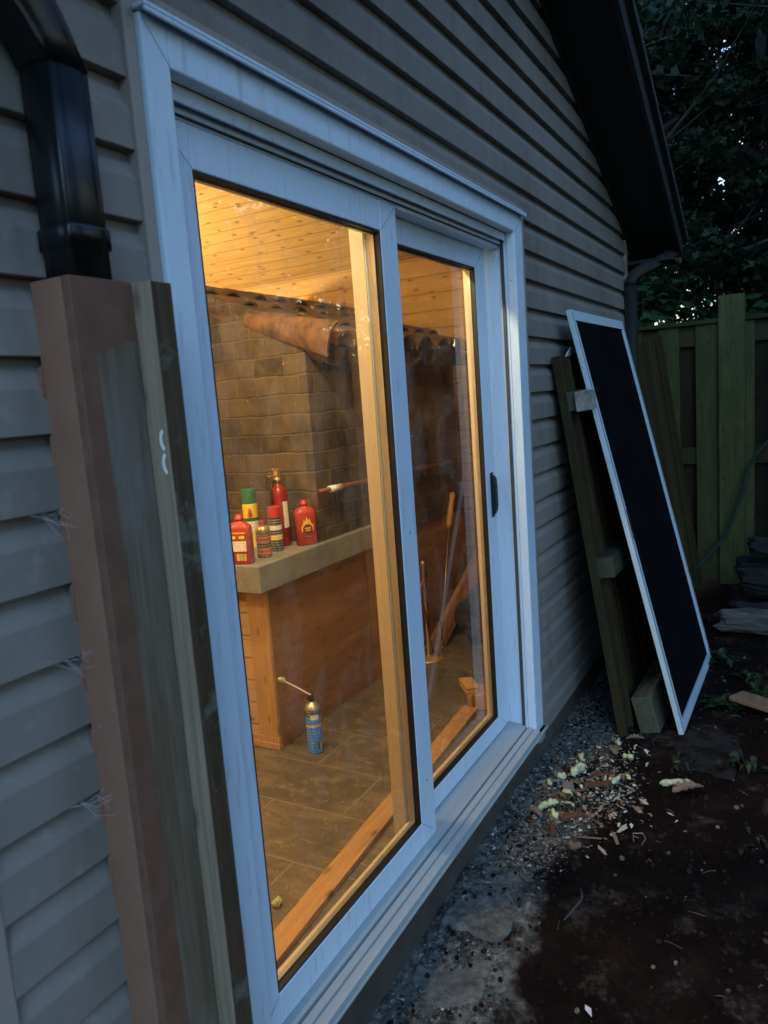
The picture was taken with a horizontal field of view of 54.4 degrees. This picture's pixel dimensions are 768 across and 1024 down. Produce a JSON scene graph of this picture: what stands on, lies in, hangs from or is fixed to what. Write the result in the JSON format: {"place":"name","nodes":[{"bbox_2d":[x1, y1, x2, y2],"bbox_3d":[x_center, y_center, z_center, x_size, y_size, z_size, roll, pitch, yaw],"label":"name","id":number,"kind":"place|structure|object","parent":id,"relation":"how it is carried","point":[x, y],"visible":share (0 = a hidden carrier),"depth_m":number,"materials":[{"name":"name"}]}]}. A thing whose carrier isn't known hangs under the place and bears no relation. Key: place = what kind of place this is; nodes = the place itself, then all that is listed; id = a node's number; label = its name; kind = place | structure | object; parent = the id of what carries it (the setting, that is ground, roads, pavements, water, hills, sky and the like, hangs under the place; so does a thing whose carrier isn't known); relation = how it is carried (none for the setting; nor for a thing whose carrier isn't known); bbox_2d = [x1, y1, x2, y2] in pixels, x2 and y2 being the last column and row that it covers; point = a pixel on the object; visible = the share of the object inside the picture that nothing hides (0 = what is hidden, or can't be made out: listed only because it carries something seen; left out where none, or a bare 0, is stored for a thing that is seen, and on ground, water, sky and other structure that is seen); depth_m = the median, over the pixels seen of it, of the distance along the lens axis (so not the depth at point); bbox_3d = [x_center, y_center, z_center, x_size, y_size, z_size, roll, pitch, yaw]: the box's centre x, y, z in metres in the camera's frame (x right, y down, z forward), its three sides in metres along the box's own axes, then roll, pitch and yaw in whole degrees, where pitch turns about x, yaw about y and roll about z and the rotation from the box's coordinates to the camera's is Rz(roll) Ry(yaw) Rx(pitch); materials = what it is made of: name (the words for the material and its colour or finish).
{"place":"outdoors","nodes":[
{"label":"outdoors","id":0,"kind":"place"},
{"bbox_2d":[367,578,767,1023],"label":"ground","id":1,"kind":"structure","parent":0,"point":[713,595],"depth_m":2.33,"materials":[{"name":"soil"}]},
{"bbox_2d":[30,274,218,1023],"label":"boxed post","id":2,"kind":"object","parent":1,"relation":"on","point":[90,380],"visible":0.99,"depth_m":1.16,"materials":[{"name":"brown paint"}]},
{"bbox_2d":[130,280,252,1023],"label":"weathered plank","id":3,"kind":"object","parent":1,"relation":"on","point":[153,309],"visible":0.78,"depth_m":1.23,"materials":[{"name":"brown wood"}]},
{"bbox_2d":[0,0,687,1023],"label":"house","id":4,"kind":"structure","parent":1,"relation":"on","point":[544,116],"depth_m":1.86,"materials":[{"name":"plastic"}]},
{"bbox_2d":[0,0,111,279],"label":"downspout","id":5,"kind":"object","parent":4,"relation":"attached to","point":[73,232],"visible":0.97,"depth_m":1.06,"materials":[{"name":"metal"}]},
{"bbox_2d":[35,508,111,815],"bbox_3d":[-0.474,0.244,1.141,0.031,0.499,0.060,1,10,29],"label":"cobweb","id":6,"kind":"object","parent":4,"relation":"attached to","point":[78,670],"visible":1,"depth_m":1.15},
{"bbox_2d":[132,0,548,1023],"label":"patio door","id":7,"kind":"structure","parent":4,"relation":"attached to","point":[326,970],"depth_m":2.11,"materials":[{"name":"white plastic"}]},
{"bbox_2d":[175,119,436,1023],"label":"door panel","id":8,"kind":"structure","parent":7,"relation":"in","point":[206,158],"depth_m":1.97,"materials":[{"name":"white plastic"}]},
{"bbox_2d":[349,217,507,834],"bbox_3d":[0.217,0.016,2.637,0.072,1.945,0.936,1,10,29],"label":"door panel","id":9,"kind":"structure","parent":7,"relation":"in","point":[413,239],"depth_m":2.68,"materials":[{"name":"white plastic"}]},
{"bbox_2d":[195,182,486,969],"bbox_3d":[-1.468,-0.676,3.927,4.118,3.485,4.360,1,10,29],"label":"interior room","id":10,"kind":"object","parent":4,"relation":"attached to","point":[304,793],"visible":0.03,"depth_m":3.96,"materials":[{"name":"wood"}]},
{"bbox_2d":[271,896,281,907],"bbox_3d":[-0.317,1.150,2.207,0.029,0.028,0.031,1,10,29],"label":"foam blob","id":11,"kind":"object","parent":10,"relation":"on","point":[276,902],"visible":1,"depth_m":2.20,"materials":[{"name":"yellow plastic"}]},
{"bbox_2d":[278,677,323,753],"bbox_3d":[-0.348,0.848,3.154,0.162,0.345,0.068,-4,9,4],"label":"foam can","id":12,"kind":"object","parent":10,"relation":"on","point":[313,725],"visible":1,"depth_m":3.13,"materials":[{"name":"metal"}]},
{"bbox_2d":[206,286,467,750],"bbox_3d":[-0.651,-0.240,4.312,1.854,2.188,2.263,1,10,29],"label":"fireplace","id":13,"kind":"object","parent":10,"relation":"on","point":[287,378],"visible":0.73,"depth_m":3.53,"materials":[{"name":"brick"}]},
{"bbox_2d":[231,514,254,564],"bbox_3d":[-0.592,0.111,3.088,0.096,0.205,0.063,-2,9,11],"label":"lighter fluid bottle","id":14,"kind":"object","parent":13,"relation":"on","point":[242,540],"visible":0.89,"depth_m":3.06,"materials":[{"name":"red plastic"}]},
{"bbox_2d":[241,488,258,547],"bbox_3d":[-0.612,0.029,3.419,0.069,0.271,0.079,1,10,29],"label":"spray can","id":15,"kind":"object","parent":13,"relation":"on","point":[249,508],"visible":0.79,"depth_m":3.39,"materials":[{"name":"green metal"}]},
{"bbox_2d":[255,520,271,557],"bbox_3d":[-0.515,0.113,3.195,0.063,0.158,0.063,1,10,29],"label":"butane can","id":16,"kind":"object","parent":13,"relation":"on","point":[263,540],"visible":1,"depth_m":3.17,"materials":[{"name":"metal"}]},
{"bbox_2d":[267,505,283,551],"bbox_3d":[-0.480,0.072,3.307,0.060,0.199,0.060,1,10,29],"label":"spray can","id":17,"kind":"object","parent":13,"relation":"on","point":[274,521],"visible":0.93,"depth_m":3.28,"materials":[{"name":"red metal"}]},
{"bbox_2d":[268,468,291,546],"bbox_3d":[-0.477,-0.022,3.403,0.085,0.357,0.085,-7,9,-15],"label":"fire extinguisher","id":18,"kind":"object","parent":13,"relation":"on","point":[278,494],"visible":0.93,"depth_m":3.38,"materials":[{"name":"red paint"}]},
{"bbox_2d":[294,499,317,545],"bbox_3d":[-0.358,0.046,3.404,0.096,0.205,0.065,-8,9,-22],"label":"lighter fluid bottle","id":19,"kind":"object","parent":13,"relation":"on","point":[305,524],"visible":1,"depth_m":3.38,"materials":[{"name":"red plastic"}]},
{"bbox_2d":[318,459,452,493],"bbox_3d":[0.059,-0.205,4.015,0.044,0.048,1.470,1,10,29],"label":"wall pipe","id":20,"kind":"object","parent":13,"relation":"attached to","point":[340,486],"depth_m":3.66,"materials":[{"name":"metal"}]},
{"bbox_2d":[273,705,477,966],"bbox_3d":[-0.052,1.087,2.523,0.072,0.020,2.134,0,9,26],"label":"floor stud","id":21,"kind":"object","parent":10,"relation":"on","point":[298,919],"visible":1,"depth_m":2.35,"materials":[{"name":"brown wood"}]},
{"bbox_2d":[420,559,444,663],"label":"fireplace tools","id":22,"kind":"object","parent":10,"relation":"on","point":[433,657],"visible":0.89,"depth_m":4.17,"materials":[{"name":"gold metal"}]},
{"bbox_2d":[440,492,454,649],"bbox_3d":[0.367,0.337,4.356,0.035,0.876,0.311,1,10,29],"label":"poker","id":23,"kind":"object","parent":10,"relation":"on","point":[450,509],"visible":1,"depth_m":4.36,"materials":[{"name":"metal"}]},
{"bbox_2d":[430,549,478,651],"bbox_3d":[0.469,0.542,4.650,0.064,0.471,0.912,0,10,28],"label":"leaning plank","id":24,"kind":"object","parent":10,"relation":"on","point":[467,582],"visible":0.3,"depth_m":4.59,"materials":[{"name":"brown wood"}]},
{"bbox_2d":[437,584,482,640],"bbox_3d":[0.683,0.593,4.679,0.540,0.232,0.891,1,10,29],"label":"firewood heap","id":25,"kind":"object","parent":10,"relation":"on","point":[468,614],"visible":0.3,"depth_m":4.54,"materials":[{"name":"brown wood"}]},
{"bbox_2d":[459,677,486,709],"bbox_3d":[0.417,0.857,3.531,0.116,0.105,0.162,-4,9,3],"label":"wood offcut","id":26,"kind":"object","parent":10,"relation":"on","point":[474,691],"visible":0.94,"depth_m":3.46,"materials":[{"name":"brown wood"}]},
{"bbox_2d":[624,249,678,380],"bbox_3d":[1.788,-0.506,4.886,0.490,2.392,0.129,-9,10,-30],"label":"downspout","id":27,"kind":"object","parent":4,"relation":"attached to","point":[636,275],"visible":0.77,"depth_m":4.66,"materials":[{"name":"metal"}]},
{"bbox_2d":[398,953,495,1023],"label":"paving stone","id":28,"kind":"object","parent":1,"relation":"on","point":[452,990],"visible":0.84,"depth_m":2.07,"materials":[{"name":"grey stone"}]},
{"bbox_2d":[440,879,523,943],"bbox_3d":[0.329,1.246,2.370,0.233,0.034,0.314,1,10,29],"label":"paving stone","id":29,"kind":"object","parent":1,"relation":"on","point":[488,918],"visible":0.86,"depth_m":2.32,"materials":[{"name":"grey stone"}]},
{"bbox_2d":[374,665,644,1023],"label":"gravel litter","id":30,"kind":"object","parent":1,"relation":"on","point":[496,852],"visible":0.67,"depth_m":2.78,"materials":[{"name":"grey gravel"}]},
{"bbox_2d":[529,806,541,815],"bbox_3d":[0.567,1.117,2.802,0.061,0.013,0.046,1,10,29],"label":"dry leaf","id":31,"kind":"object","parent":30,"relation":"on","point":[535,809],"visible":1,"depth_m":2.80,"materials":[{"name":"brown plant"}]},
{"bbox_2d":[559,811,582,821],"bbox_3d":[0.692,1.127,2.770,0.100,0.022,0.030,-7,9,-17],"label":"wood chip","id":32,"kind":"object","parent":30,"relation":"on","point":[569,816],"visible":0.93,"depth_m":2.76,"materials":[{"name":"brown wood"}]},
{"bbox_2d":[516,871,528,881],"bbox_3d":[0.456,1.201,2.463,0.006,0.010,0.069,-8,9,-22],"label":"wood chip","id":33,"kind":"object","parent":1,"relation":"on","point":[523,877],"visible":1,"depth_m":2.46,"materials":[{"name":"brown wood"}]},
{"bbox_2d":[538,798,558,810],"bbox_3d":[0.619,1.114,2.848,0.110,0.037,0.034,-8,9,-26],"label":"foam scrap","id":34,"kind":"object","parent":1,"relation":"on","point":[549,802],"visible":0.93,"depth_m":2.84,"materials":[{"name":"beige plastic"}]},
{"bbox_2d":[536,779,560,783],"bbox_3d":[0.667,1.092,3.034,0.109,0.014,0.018,-6,9,-10],"label":"wood chip","id":35,"kind":"object","parent":1,"relation":"on","point":[552,780],"visible":0.89,"depth_m":3.03,"materials":[{"name":"grey wood"}]},
{"bbox_2d":[546,778,552,786],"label":"foam scrap","id":36,"kind":"object","parent":1,"relation":"on","point":[549,782],"visible":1,"depth_m":3.00,"materials":[{"name":"beige plastic"}]},
{"bbox_2d":[549,821,556,836],"bbox_3d":[0.606,1.139,2.681,0.028,0.056,0.037,-3,9,10],"label":"wood stub","id":37,"kind":"object","parent":1,"relation":"on","point":[552,828],"visible":1,"depth_m":2.67,"materials":[{"name":"brown wood"}]},
{"bbox_2d":[549,808,558,819],"bbox_3d":[0.619,1.094,2.717,0.040,0.038,0.048,1,10,29],"label":"foam scrap","id":38,"kind":"object","parent":1,"relation":"on","point":[553,814],"visible":1,"depth_m":2.70,"materials":[{"name":"yellow plastic"}]},
{"bbox_2d":[550,791,566,800],"bbox_3d":[0.689,1.109,2.919,0.050,0.011,0.070,-9,10,-27],"label":"wood chip","id":39,"kind":"object","parent":1,"relation":"on","point":[557,796],"visible":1,"depth_m":2.92,"materials":[{"name":"brown wood"}]},
{"bbox_2d":[557,771,565,779],"bbox_3d":[0.726,1.076,3.055,0.039,0.033,0.029,1,10,29],"label":"foam scrap","id":40,"kind":"object","parent":1,"relation":"on","point":[561,776],"visible":1,"depth_m":3.05,"materials":[{"name":"beige plastic"}]},
{"bbox_2d":[562,788,572,795],"bbox_3d":[0.720,1.096,2.923,0.043,0.031,0.031,4,12,45],"label":"foam scrap","id":41,"kind":"object","parent":1,"relation":"on","point":[566,790],"visible":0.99,"depth_m":2.92,"materials":[{"name":"beige plastic"}]},
{"bbox_2d":[546,793,590,809],"bbox_3d":[0.711,1.108,2.869,0.172,0.031,0.107,-4,9,-1],"label":"weed plant","id":42,"kind":"object","parent":1,"relation":"on","point":[568,797],"visible":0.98,"depth_m":2.85,"materials":[{"name":"green plant"}]},
{"bbox_2d":[563,781,574,791],"bbox_3d":[0.737,1.094,2.983,0.045,0.012,0.085,-2,9,12],"label":"wood chip","id":43,"kind":"object","parent":1,"relation":"on","point":[568,785],"visible":0.98,"depth_m":2.98,"materials":[{"name":"grey wood"}]},
{"bbox_2d":[563,889,582,920],"bbox_3d":[0.593,1.214,2.312,0.024,0.020,0.152,2,10,35],"label":"grey cord","id":44,"kind":"object","parent":1,"relation":"on","point":[576,906],"visible":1,"depth_m":2.30,"materials":[{"name":"rubber"}]},
{"bbox_2d":[569,842,581,849],"bbox_3d":[0.662,1.153,2.583,0.045,0.015,0.022,-6,9,-14],"label":"wood chip","id":45,"kind":"object","parent":1,"relation":"on","point":[575,845],"visible":1,"depth_m":2.58,"materials":[{"name":"brown wood"}]},
{"bbox_2d":[569,761,584,776],"bbox_3d":[0.800,1.062,3.098,0.054,0.047,0.097,1,10,29],"label":"foam scrap","id":46,"kind":"object","parent":1,"relation":"on","point":[578,768],"visible":1,"depth_m":3.08,"materials":[{"name":"yellow plastic"}]},
{"bbox_2d":[386,619,767,1023],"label":"soil clods","id":47,"kind":"object","parent":1,"relation":"on","point":[739,987],"visible":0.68,"depth_m":2.48,"materials":[{"name":"brown soil"}]},
{"bbox_2d":[578,752,584,761],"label":"foam scrap","id":48,"kind":"object","parent":1,"relation":"on","point":[580,757],"visible":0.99,"depth_m":3.20,"materials":[{"name":"yellow plastic"}]},
{"bbox_2d":[512,744,651,867],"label":"pale crumbs","id":49,"kind":"object","parent":1,"relation":"on","point":[590,792],"visible":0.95,"depth_m":2.95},
{"bbox_2d":[585,1005,591,1016],"bbox_3d":[0.533,1.301,1.950,0.016,0.006,0.037,-2,9,12],"label":"white shard","id":50,"kind":"object","parent":1,"relation":"on","point":[587,1009],"visible":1,"depth_m":1.95,"materials":[{"name":"plastic"}]},
{"bbox_2d":[577,836,601,839],"bbox_3d":[0.722,1.145,2.629,0.089,0.012,0.006,-3,9,8],"label":"wood chip","id":51,"kind":"object","parent":1,"relation":"on","point":[588,837],"visible":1,"depth_m":2.63,"materials":[{"name":"wood"}]},
{"bbox_2d":[584,780,611,787],"bbox_3d":[0.853,1.087,2.987,0.120,0.021,0.028,-6,9,-10],"label":"wood chip","id":52,"kind":"object","parent":1,"relation":"on","point":[593,784],"visible":1,"depth_m":2.98,"materials":[{"name":"brown wood"}]},
{"bbox_2d":[522,745,678,854],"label":"wood shavings","id":53,"kind":"object","parent":1,"relation":"on","point":[622,828],"visible":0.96,"depth_m":2.87},
{"bbox_2d":[593,772,615,775],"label":"wood chip","id":54,"kind":"object","parent":1,"relation":"on","point":[601,774],"visible":0.95,"depth_m":3.06,"materials":[{"name":"brown wood"}]},
{"bbox_2d":[608,745,619,754],"bbox_3d":[0.998,1.023,3.240,0.056,0.017,0.085,1,10,29],"label":"dry leaf","id":55,"kind":"object","parent":1,"relation":"on","point":[614,748],"visible":1,"depth_m":3.23,"materials":[{"name":"plant"}]},
{"bbox_2d":[611,775,620,784],"bbox_3d":[0.934,1.077,3.008,0.066,0.027,0.028,-10,11,-36],"label":"foam scrap","id":56,"kind":"object","parent":1,"relation":"on","point":[615,780],"visible":1,"depth_m":3.00,"materials":[{"name":"beige plastic"}]},
{"bbox_2d":[614,738,621,745],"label":"foam scrap","id":57,"kind":"object","parent":1,"relation":"on","point":[618,742],"visible":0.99,"depth_m":3.33,"materials":[{"name":"yellow plastic"}]},
{"bbox_2d":[469,670,767,1023],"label":"twigs","id":58,"kind":"object","parent":1,"relation":"on","point":[657,841],"visible":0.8,"depth_m":2.55,"materials":[{"name":"brown wood"}]},
{"bbox_2d":[551,334,701,735],"bbox_3d":[1.610,-0.160,4.560,0.303,1.934,2.842,1,10,29],"label":"leaning fence panel","id":59,"kind":"object","parent":1,"relation":"on","point":[629,649],"visible":0.45,"depth_m":3.65,"materials":[{"name":"brown wood"}]},
{"bbox_2d":[565,347,571,355],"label":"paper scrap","id":60,"kind":"object","parent":59,"relation":"on","point":[569,353],"visible":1,"depth_m":3.41,"materials":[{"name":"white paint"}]},
{"bbox_2d":[574,389,596,411],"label":"rail block","id":61,"kind":"structure","parent":59,"relation":"attached to","point":[585,400],"depth_m":3.24,"materials":[{"name":"grey wood"}]},
{"bbox_2d":[623,753,633,760],"bbox_3d":[1.041,1.041,3.187,0.029,0.031,0.049,-11,11,-36],"label":"foam scrap","id":62,"kind":"object","parent":1,"relation":"on","point":[629,756],"visible":1,"depth_m":3.18,"materials":[{"name":"yellow plastic"}]},
{"bbox_2d":[626,733,643,738],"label":"dry leaf","id":63,"kind":"object","parent":1,"relation":"on","point":[634,736],"visible":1,"depth_m":3.35,"materials":[{"name":"brown plant"}]},
{"bbox_2d":[566,309,711,734],"bbox_3d":[1.340,-0.030,3.797,0.488,1.933,1.045,1,10,29],"label":"screen door","id":64,"kind":"structure","parent":1,"relation":"on","point":[610,377],"depth_m":3.71,"materials":[{"name":"paint"}]},
{"bbox_2d":[633,833,645,844],"bbox_3d":[0.898,1.148,2.626,0.044,0.010,0.069,-2,9,16],"label":"bent wire","id":65,"kind":"object","parent":1,"relation":"on","point":[639,833],"visible":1,"depth_m":2.63,"materials":[{"name":"metal"}]},
{"bbox_2d":[631,655,671,733],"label":"timber beam","id":66,"kind":"structure","parent":1,"relation":"on","point":[651,704],"depth_m":3.47,"materials":[{"name":"wood"}]},
{"bbox_2d":[659,778,689,785],"bbox_3d":[1.155,1.070,2.961,0.125,0.035,0.031,-3,9,7],"label":"foam scrap","id":67,"kind":"object","parent":1,"relation":"on","point":[668,782],"visible":0.75,"depth_m":2.96,"materials":[{"name":"beige plastic"}]},
{"bbox_2d":[671,751,694,770],"bbox_3d":[1.242,1.041,3.110,0.103,0.033,0.152,1,10,29],"label":"weed plant","id":68,"kind":"object","parent":1,"relation":"on","point":[684,763],"visible":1,"depth_m":3.10,"materials":[{"name":"green plant"}]},
{"bbox_2d":[637,274,732,326],"bbox_3d":[2.308,-0.910,6.905,1.511,2.657,1.425,-7,9,-16],"label":"green bush","id":69,"kind":"object","parent":1,"relation":"on","point":[663,309],"visible":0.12,"depth_m":6.49,"materials":[{"name":"green plant"}]},
{"bbox_2d":[672,779,703,791],"bbox_3d":[1.171,1.058,2.880,0.106,0.024,0.091,1,10,29],"label":"dry leaf","id":70,"kind":"object","parent":1,"relation":"on","point":[684,785],"visible":1,"depth_m":2.89,"materials":[{"name":"brown plant"}]},
{"bbox_2d":[627,0,767,321],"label":"leafy tree","id":71,"kind":"object","parent":1,"relation":"on","point":[717,86],"visible":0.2,"depth_m":6.97,"materials":[{"name":"green plant"}]},
{"bbox_2d":[637,0,762,319],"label":"leafy tree","id":72,"kind":"object","parent":1,"relation":"on","point":[660,94],"depth_m":10.43,"materials":[{"name":"green plant"}]},
{"bbox_2d":[638,293,767,583],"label":"garden fence","id":73,"kind":"object","parent":1,"relation":"on","point":[717,369],"visible":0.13,"depth_m":5.67,"materials":[{"name":"green wood"}]},
{"bbox_2d":[697,439,767,567],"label":"garden hose","id":74,"kind":"object","parent":73,"relation":"hanging from","point":[723,537],"visible":0.84,"depth_m":5.59,"materials":[{"name":"green rubber"}]},
{"bbox_2d":[642,0,767,198],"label":"leafy tree","id":75,"kind":"object","parent":1,"relation":"on","point":[716,6],"visible":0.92,"depth_m":6.10,"materials":[{"name":"green plant"}]},
{"bbox_2d":[670,728,743,781],"bbox_3d":[1.395,1.026,3.218,0.277,0.023,0.474,1,10,29],"label":"paving stone","id":76,"kind":"object","parent":1,"relation":"on","point":[704,743],"visible":0.93,"depth_m":3.20,"materials":[{"name":"paving stone"}]},
{"bbox_2d":[649,0,767,322],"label":"leafy tree","id":77,"kind":"object","parent":1,"relation":"on","point":[752,230],"visible":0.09,"depth_m":8.57,"materials":[{"name":"green plant"}]},
{"bbox_2d":[661,2,763,321],"bbox_3d":[6.443,-6.132,13.210,6.922,10.694,6.050,-4,9,5],"label":"leafy tree","id":78,"kind":"object","parent":1,"relation":"on","point":[700,316],"visible":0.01,"depth_m":12.92,"materials":[{"name":"green plant"}]},
{"bbox_2d":[709,647,740,668],"bbox_3d":[1.887,0.814,4.166,0.227,0.091,0.197,-9,10,-28],"label":"weed plant","id":79,"kind":"object","parent":1,"relation":"on","point":[722,656],"visible":0.91,"depth_m":4.15,"materials":[{"name":"green plant"}]},
{"bbox_2d":[697,692,752,712],"bbox_3d":[1.692,0.921,3.672,0.282,0.057,0.202,-2,9,12],"label":"weed plant","id":80,"kind":"object","parent":1,"relation":"on","point":[716,700],"visible":0.73,"depth_m":3.62,"materials":[{"name":"green plant"}]},
{"bbox_2d":[711,749,767,773],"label":"weed plant","id":81,"kind":"object","parent":1,"relation":"on","point":[747,765],"visible":1,"depth_m":3.03,"materials":[{"name":"green plant"}]},
{"bbox_2d":[713,607,767,635],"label":"firewood log","id":82,"kind":"object","parent":1,"relation":"on","point":[749,620],"visible":1,"depth_m":4.59,"materials":[{"name":"grey wood"}]},
{"bbox_2d":[714,285,767,317],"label":"green bush","id":83,"kind":"object","parent":1,"relation":"on","point":[756,305],"visible":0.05,"depth_m":6.43,"materials":[{"name":"green plant"}]},
{"bbox_2d":[722,2,763,306],"bbox_3d":[7.092,-4.883,9.368,5.346,9.257,5.080,-7,9,-19],"label":"leafy tree","id":84,"kind":"object","parent":1,"relation":"on","point":[739,58],"visible":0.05,"depth_m":10.61,"materials":[{"name":"green plant"}]},
{"bbox_2d":[728,600,767,609],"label":"firewood log","id":85,"kind":"object","parent":1,"relation":"on","point":[743,604],"visible":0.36,"depth_m":4.75,"materials":[{"name":"grey wood"}]},
{"bbox_2d":[735,567,767,597],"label":"firewood log","id":86,"kind":"object","parent":85,"relation":"on","point":[753,582],"visible":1,"depth_m":4.81,"materials":[{"name":"grey wood"}]},
{"bbox_2d":[728,669,767,688],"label":"weed plant","id":87,"kind":"object","parent":1,"relation":"on","point":[757,680],"visible":0.98,"depth_m":3.90,"materials":[{"name":"green plant"}]},
{"bbox_2d":[729,691,767,712],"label":"scrap board","id":88,"kind":"object","parent":1,"relation":"on","point":[748,699],"visible":1,"depth_m":3.54,"materials":[{"name":"brown wood"}]},
{"bbox_2d":[731,583,767,602],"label":"firewood log","id":89,"kind":"object","parent":1,"relation":"on","point":[738,593],"visible":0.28,"depth_m":5.01,"materials":[{"name":"grey wood"}]},
{"bbox_2d":[733,555,767,579],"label":"firewood log","id":90,"kind":"object","parent":89,"relation":"on","point":[744,561],"visible":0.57,"depth_m":5.12,"materials":[{"name":"grey wood"}]},
{"bbox_2d":[746,536,767,557],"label":"firewood log","id":91,"kind":"object","parent":90,"relation":"on","point":[757,545],"visible":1,"depth_m":4.98,"materials":[{"name":"grey wood"}]},
{"bbox_2d":[738,826,767,855],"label":"weed plant","id":92,"kind":"object","parent":1,"relation":"on","point":[748,828],"visible":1,"depth_m":2.55,"materials":[{"name":"green plant"}]},
{"bbox_2d":[745,681,767,697],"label":"weed plant","id":93,"kind":"object","parent":1,"relation":"on","point":[764,693],"visible":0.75,"depth_m":3.72,"materials":[{"name":"green plant"}]},
{"bbox_2d":[655,3,742,324],"label":"sky","id":94,"kind":"structure","parent":0,"point":[656,323],"materials":[{"name":"white"}]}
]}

